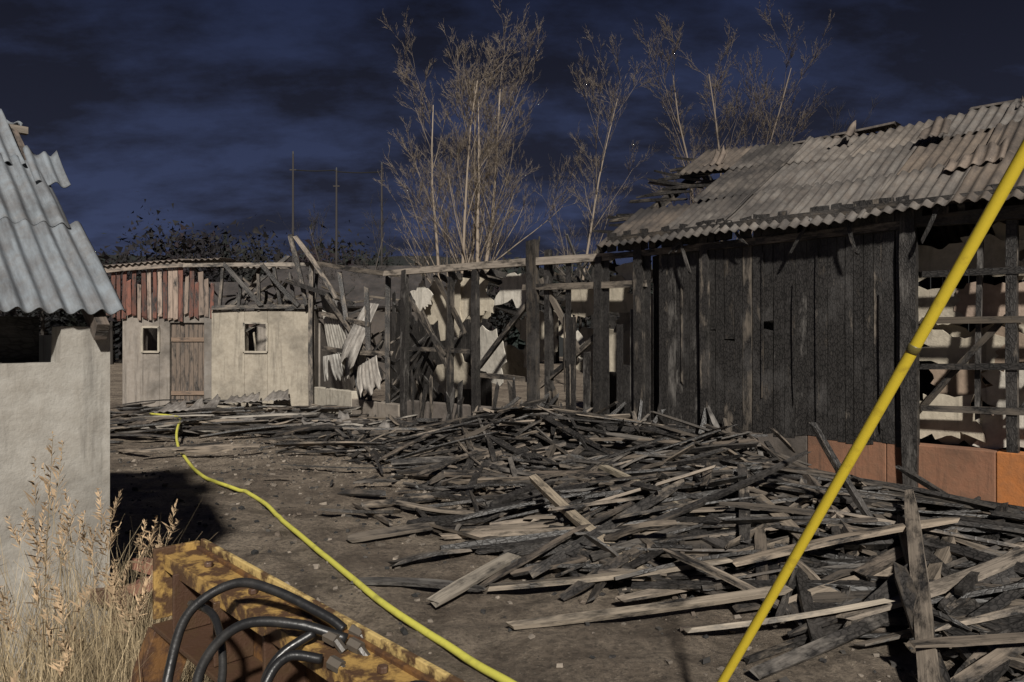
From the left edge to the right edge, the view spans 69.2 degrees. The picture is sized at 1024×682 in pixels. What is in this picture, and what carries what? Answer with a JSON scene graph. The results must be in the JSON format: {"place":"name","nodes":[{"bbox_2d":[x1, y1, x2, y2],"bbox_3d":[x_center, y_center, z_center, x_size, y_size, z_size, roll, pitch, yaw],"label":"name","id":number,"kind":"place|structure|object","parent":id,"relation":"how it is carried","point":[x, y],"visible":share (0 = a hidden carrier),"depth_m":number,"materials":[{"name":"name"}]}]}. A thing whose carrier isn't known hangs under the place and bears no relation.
{"place":"outdoors","nodes":[
{"label":"outdoors","id":0,"kind":"place"},
{"bbox_2d":[0,431,265,681],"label":"dry grass","id":1,"kind":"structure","parent":0,"point":[67,665],"depth_m":2.95,"materials":[{"name":"plant"}]},
{"bbox_2d":[0,0,1023,274],"label":"sky","id":2,"kind":"structure","parent":0,"point":[201,107],"materials":[{"name":"blue"}]},
{"bbox_2d":[17,255,1022,358],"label":"hills","id":3,"kind":"structure","parent":0,"point":[401,259],"depth_m":116.94,"materials":[{"name":"green soil"}]},
{"bbox_2d":[32,357,1023,681],"bbox_3d":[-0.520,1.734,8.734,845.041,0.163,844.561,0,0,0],"label":"ground","id":4,"kind":"structure","parent":0,"point":[642,649],"depth_m":5.27,"materials":[{"name":"dirt"},{"name":"scattered small stones"}]},
{"bbox_2d":[0,109,125,679],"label":"corrugated roof shed","id":5,"kind":"structure","parent":4,"relation":"on","point":[57,382],"depth_m":3.95,"materials":[{"name":"paint"}]},
{"bbox_2d":[75,558,171,657],"bbox_3d":[-2.031,1.478,4.425,0.796,0.473,1.147,0,0,0],"label":"brick rubble","id":6,"kind":"object","parent":4,"relation":"on","point":[149,572],"visible":0.09,"depth_m":4.12,"materials":[{"name":"brown brick"}]},
{"bbox_2d":[150,389,389,430],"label":"fallen roof sheets","id":7,"kind":"object","parent":4,"relation":"on","point":[215,400],"visible":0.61,"depth_m":16.06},
{"bbox_2d":[290,151,295,261],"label":"utility pole","id":8,"kind":"object","parent":4,"relation":"on","point":[292,169],"visible":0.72,"depth_m":40.99,"materials":[{"name":"brown wood"}]},
{"bbox_2d":[294,170,380,172],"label":"power line","id":9,"kind":"object","parent":8,"relation":"attached to","point":[335,171],"visible":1,"depth_m":41.01,"materials":[{"name":"black metal"}]},
{"bbox_2d":[129,538,464,681],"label":"loader attachment","id":10,"kind":"object","parent":4,"relation":"on","point":[235,618],"visible":1,"depth_m":1.97,"materials":[{"name":"yellow paint"}]},
{"bbox_2d":[103,234,491,420],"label":"burnt outbuilding","id":11,"kind":"structure","parent":4,"relation":"on","point":[307,357],"depth_m":17.90,"materials":[{"name":"paint"}]},
{"bbox_2d":[0,191,652,364],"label":"distant treeline","id":12,"kind":"object","parent":4,"relation":"on","point":[500,319],"visible":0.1,"depth_m":60.37,"materials":[{"name":"black plant"}]},
{"bbox_2d":[149,413,516,681],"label":"fire hose","id":13,"kind":"object","parent":4,"relation":"on","point":[476,664],"visible":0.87,"depth_m":4.83,"materials":[{"name":"yellow rubber"}]},
{"bbox_2d":[333,167,339,264],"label":"utility pole","id":14,"kind":"object","parent":4,"relation":"on","point":[336,239],"visible":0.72,"depth_m":40.98,"materials":[{"name":"brown wood"}]},
{"bbox_2d":[278,194,398,284],"bbox_3d":[-8.595,-2.988,38.238,6.632,9.884,3.686,0,0,-29],"label":"birch tree","id":15,"kind":"object","parent":4,"relation":"on","point":[313,240],"visible":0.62,"depth_m":37.95,"materials":[{"name":"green plant"}]},
{"bbox_2d":[254,308,422,378],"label":"walls","id":16,"kind":"structure","parent":4,"relation":"on","point":[378,322],"depth_m":36.00,"materials":[{"name":"paint"}]},
{"bbox_2d":[248,266,448,307],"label":"roof","id":17,"kind":"structure","parent":16,"relation":"on","point":[375,284],"depth_m":37.48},
{"bbox_2d":[379,162,384,265],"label":"utility pole","id":18,"kind":"object","parent":4,"relation":"on","point":[381,257],"visible":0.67,"depth_m":40.98,"materials":[{"name":"brown wood"}]},
{"bbox_2d":[372,0,598,286],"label":"birch tree","id":19,"kind":"object","parent":4,"relation":"on","point":[476,189],"visible":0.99,"depth_m":27.74,"materials":[{"name":"brown plant"}]},
{"bbox_2d":[33,433,953,681],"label":"scattered rubble","id":20,"kind":"object","parent":4,"relation":"on","point":[413,642],"visible":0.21,"depth_m":7.07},
{"bbox_2d":[110,392,1023,681],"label":"charred plank pile","id":21,"kind":"object","parent":4,"relation":"on","point":[944,570],"visible":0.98,"depth_m":5.81,"materials":[{"name":"grey wood"}]},
{"bbox_2d":[532,26,663,321],"bbox_3d":[3.501,-5.583,29.817,6.066,14.978,3.962,0,0,-39],"label":"birch tree","id":22,"kind":"object","parent":4,"relation":"on","point":[612,109],"visible":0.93,"depth_m":30.08,"materials":[{"name":"brown plant"}]},
{"bbox_2d":[284,424,1023,676],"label":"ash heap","id":23,"kind":"object","parent":4,"relation":"on","point":[773,534],"depth_m":5.66,"materials":[{"name":"grey"}]},
{"bbox_2d":[383,95,1023,506],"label":"burnt barn","id":24,"kind":"structure","parent":4,"relation":"on","point":[801,303],"depth_m":9.34,"materials":[{"name":"paint"}]},
{"bbox_2d":[632,1,834,238],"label":"birch tree","id":25,"kind":"object","parent":4,"relation":"on","point":[770,128],"visible":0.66,"depth_m":27.46,"materials":[{"name":"brown plant"}]},
{"bbox_2d":[816,87,881,135],"bbox_3d":[13.950,-4.901,33.694,4.310,13.643,4.952,0,0,0],"label":"birch tree","id":26,"kind":"object","parent":4,"relation":"on","point":[849,113],"visible":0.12,"depth_m":33.27,"materials":[{"name":"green plant"}]},
{"bbox_2d":[717,139,1023,681],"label":"yellow support pole","id":27,"kind":"object","parent":4,"relation":"on","point":[1007,182],"visible":1,"depth_m":2.45,"materials":[{"name":"paint"}]},
{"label":"walls","id":28,"kind":"object","parent":4,"relation":"on","visible":0},
{"bbox_2d":[141,282,256,312],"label":"roof","id":29,"kind":"structure","parent":28,"relation":"on","point":[230,288],"depth_m":45.96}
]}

